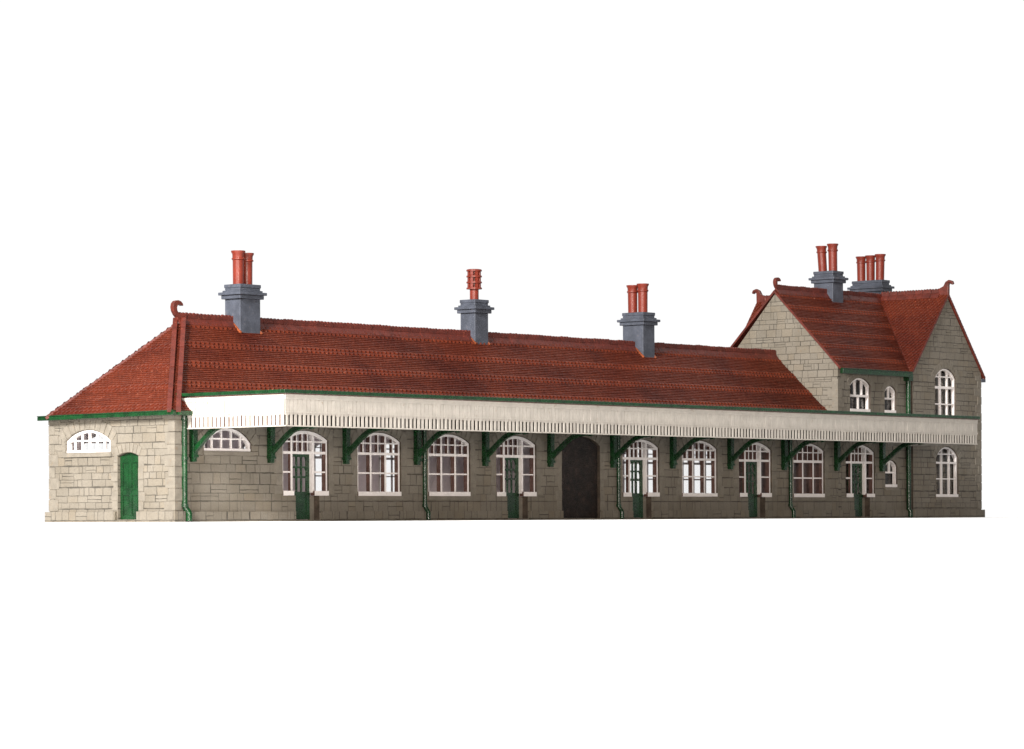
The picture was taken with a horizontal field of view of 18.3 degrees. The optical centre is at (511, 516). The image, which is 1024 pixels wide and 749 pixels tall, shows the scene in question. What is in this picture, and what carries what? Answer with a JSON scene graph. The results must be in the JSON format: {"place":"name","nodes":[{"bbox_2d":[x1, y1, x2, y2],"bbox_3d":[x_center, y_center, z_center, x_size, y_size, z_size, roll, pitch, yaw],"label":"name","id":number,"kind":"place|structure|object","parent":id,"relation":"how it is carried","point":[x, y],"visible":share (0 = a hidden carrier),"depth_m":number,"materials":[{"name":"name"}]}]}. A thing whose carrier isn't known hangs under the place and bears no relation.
{"place":"outdoors","nodes":[
{"label":"outdoors","id":0,"kind":"place"},
{"bbox_2d":[0,517,1023,748],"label":"ground","id":1,"kind":"structure","parent":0,"point":[838,633],"depth_m":3.10,"materials":[{"name":"white"}]},
{"bbox_2d":[37,243,985,521],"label":"railway station","id":2,"kind":"object","parent":1,"relation":"on","point":[829,397],"visible":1,"depth_m":115.23,"materials":[{"name":"stone"}]},
{"bbox_2d":[67,430,109,452],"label":"window","id":3,"kind":"structure","parent":2,"relation":"in","point":[73,439],"depth_m":103.83,"materials":[{"name":"white paint"}]},
{"bbox_2d":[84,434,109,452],"bbox_3d":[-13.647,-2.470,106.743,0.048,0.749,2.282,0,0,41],"label":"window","id":4,"kind":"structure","parent":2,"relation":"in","point":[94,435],"depth_m":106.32,"materials":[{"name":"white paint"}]},
{"bbox_2d":[120,453,138,518],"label":"door","id":5,"kind":"structure","parent":2,"relation":"in","point":[129,501],"depth_m":102.57,"materials":[{"name":"green paint"}]},
{"bbox_2d":[204,428,250,451],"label":"window","id":6,"kind":"structure","parent":2,"relation":"in","point":[247,445],"depth_m":103.15,"materials":[{"name":"white paint"}]},
{"bbox_2d":[288,454,313,519],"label":"door","id":7,"kind":"structure","parent":2,"relation":"in","point":[304,502],"depth_m":105.91,"materials":[{"name":"green paint"}]},
{"bbox_2d":[283,431,328,495],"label":"window","id":8,"kind":"structure","parent":2,"relation":"in","point":[312,435],"depth_m":106.01,"materials":[{"name":"white paint"}]},
{"bbox_2d":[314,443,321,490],"bbox_3d":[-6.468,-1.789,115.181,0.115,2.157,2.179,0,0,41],"label":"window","id":9,"kind":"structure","parent":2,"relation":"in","point":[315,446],"depth_m":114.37,"materials":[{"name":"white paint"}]},
{"bbox_2d":[357,433,400,495],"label":"window","id":10,"kind":"structure","parent":2,"relation":"in","point":[392,441],"depth_m":108.71,"materials":[{"name":"white paint"}]},
{"bbox_2d":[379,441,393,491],"bbox_3d":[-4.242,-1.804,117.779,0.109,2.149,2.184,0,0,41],"label":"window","id":11,"kind":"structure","parent":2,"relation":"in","point":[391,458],"depth_m":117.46,"materials":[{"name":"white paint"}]},
{"bbox_2d":[428,434,470,495],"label":"window","id":12,"kind":"structure","parent":2,"relation":"in","point":[453,438],"depth_m":111.45,"materials":[{"name":"white paint"}]},
{"bbox_2d":[505,458,522,518],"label":"door","id":13,"kind":"structure","parent":2,"relation":"in","point":[514,502],"depth_m":114.12,"materials":[{"name":"green paint"}]},
{"bbox_2d":[496,436,536,495],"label":"window","id":14,"kind":"structure","parent":2,"relation":"in","point":[518,441],"depth_m":114.21,"materials":[{"name":"white paint"}]},
{"bbox_2d":[562,437,597,517],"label":"door","id":15,"kind":"structure","parent":2,"relation":"in","point":[579,457],"depth_m":116.80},
{"bbox_2d":[630,460,645,517],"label":"door","id":16,"kind":"structure","parent":2,"relation":"in","point":[639,502],"depth_m":119.61,"materials":[{"name":"green paint"}]},
{"bbox_2d":[623,445,652,496],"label":"window","id":17,"kind":"structure","parent":2,"relation":"in","point":[624,462],"depth_m":128.47,"materials":[{"name":"white paint"}]},
{"bbox_2d":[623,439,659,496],"bbox_3d":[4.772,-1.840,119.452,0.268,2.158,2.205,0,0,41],"label":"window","id":18,"kind":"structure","parent":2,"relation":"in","point":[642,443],"depth_m":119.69,"materials":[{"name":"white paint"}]},
{"bbox_2d":[683,446,710,492],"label":"window","id":19,"kind":"structure","parent":2,"relation":"in","point":[684,463],"depth_m":131.48,"materials":[{"name":"white paint"}]},
{"bbox_2d":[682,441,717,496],"bbox_3d":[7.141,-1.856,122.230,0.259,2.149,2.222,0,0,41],"label":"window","id":20,"kind":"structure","parent":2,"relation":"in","point":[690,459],"depth_m":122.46,"materials":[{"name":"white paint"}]},
{"bbox_2d":[741,462,759,516],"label":"door","id":21,"kind":"structure","parent":2,"relation":"in","point":[753,501],"depth_m":125.09,"materials":[{"name":"green paint"}]},
{"bbox_2d":[739,443,771,496],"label":"window","id":22,"kind":"structure","parent":2,"relation":"in","point":[757,451],"depth_m":125.25,"materials":[{"name":"white paint"}]},
{"bbox_2d":[793,444,824,496],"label":"window","id":23,"kind":"structure","parent":2,"relation":"in","point":[798,458],"depth_m":127.97,"materials":[{"name":"white paint"}]},
{"bbox_2d":[852,464,864,516],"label":"door","id":24,"kind":"structure","parent":2,"relation":"in","point":[859,502],"depth_m":130.71,"materials":[{"name":"green paint"}]},
{"bbox_2d":[850,378,869,411],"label":"window","id":25,"kind":"structure","parent":2,"relation":"in","point":[862,381],"depth_m":130.68,"materials":[{"name":"white paint"}]},
{"bbox_2d":[846,445,874,496],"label":"window","id":26,"kind":"structure","parent":2,"relation":"in","point":[858,456],"depth_m":130.78,"materials":[{"name":"white paint"}]},
{"bbox_2d":[885,386,895,412],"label":"window","id":27,"kind":"structure","parent":2,"relation":"in","point":[888,388],"depth_m":132.38,"materials":[{"name":"white paint"}]},
{"bbox_2d":[885,461,896,486],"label":"window","id":28,"kind":"structure","parent":2,"relation":"in","point":[891,463],"depth_m":132.45,"materials":[{"name":"white paint"}]},
{"bbox_2d":[935,369,954,414],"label":"window","id":29,"kind":"structure","parent":2,"relation":"in","point":[947,373],"depth_m":135.16,"materials":[{"name":"white paint"}]},
{"bbox_2d":[936,447,957,496],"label":"window","id":30,"kind":"structure","parent":2,"relation":"in","point":[949,451],"depth_m":135.26,"materials":[{"name":"white paint"}]},
{"bbox_2d":[0,0,1023,522],"label":"sky","id":31,"kind":"structure","parent":0,"point":[367,156],"materials":[{"name":"white"}]}
]}

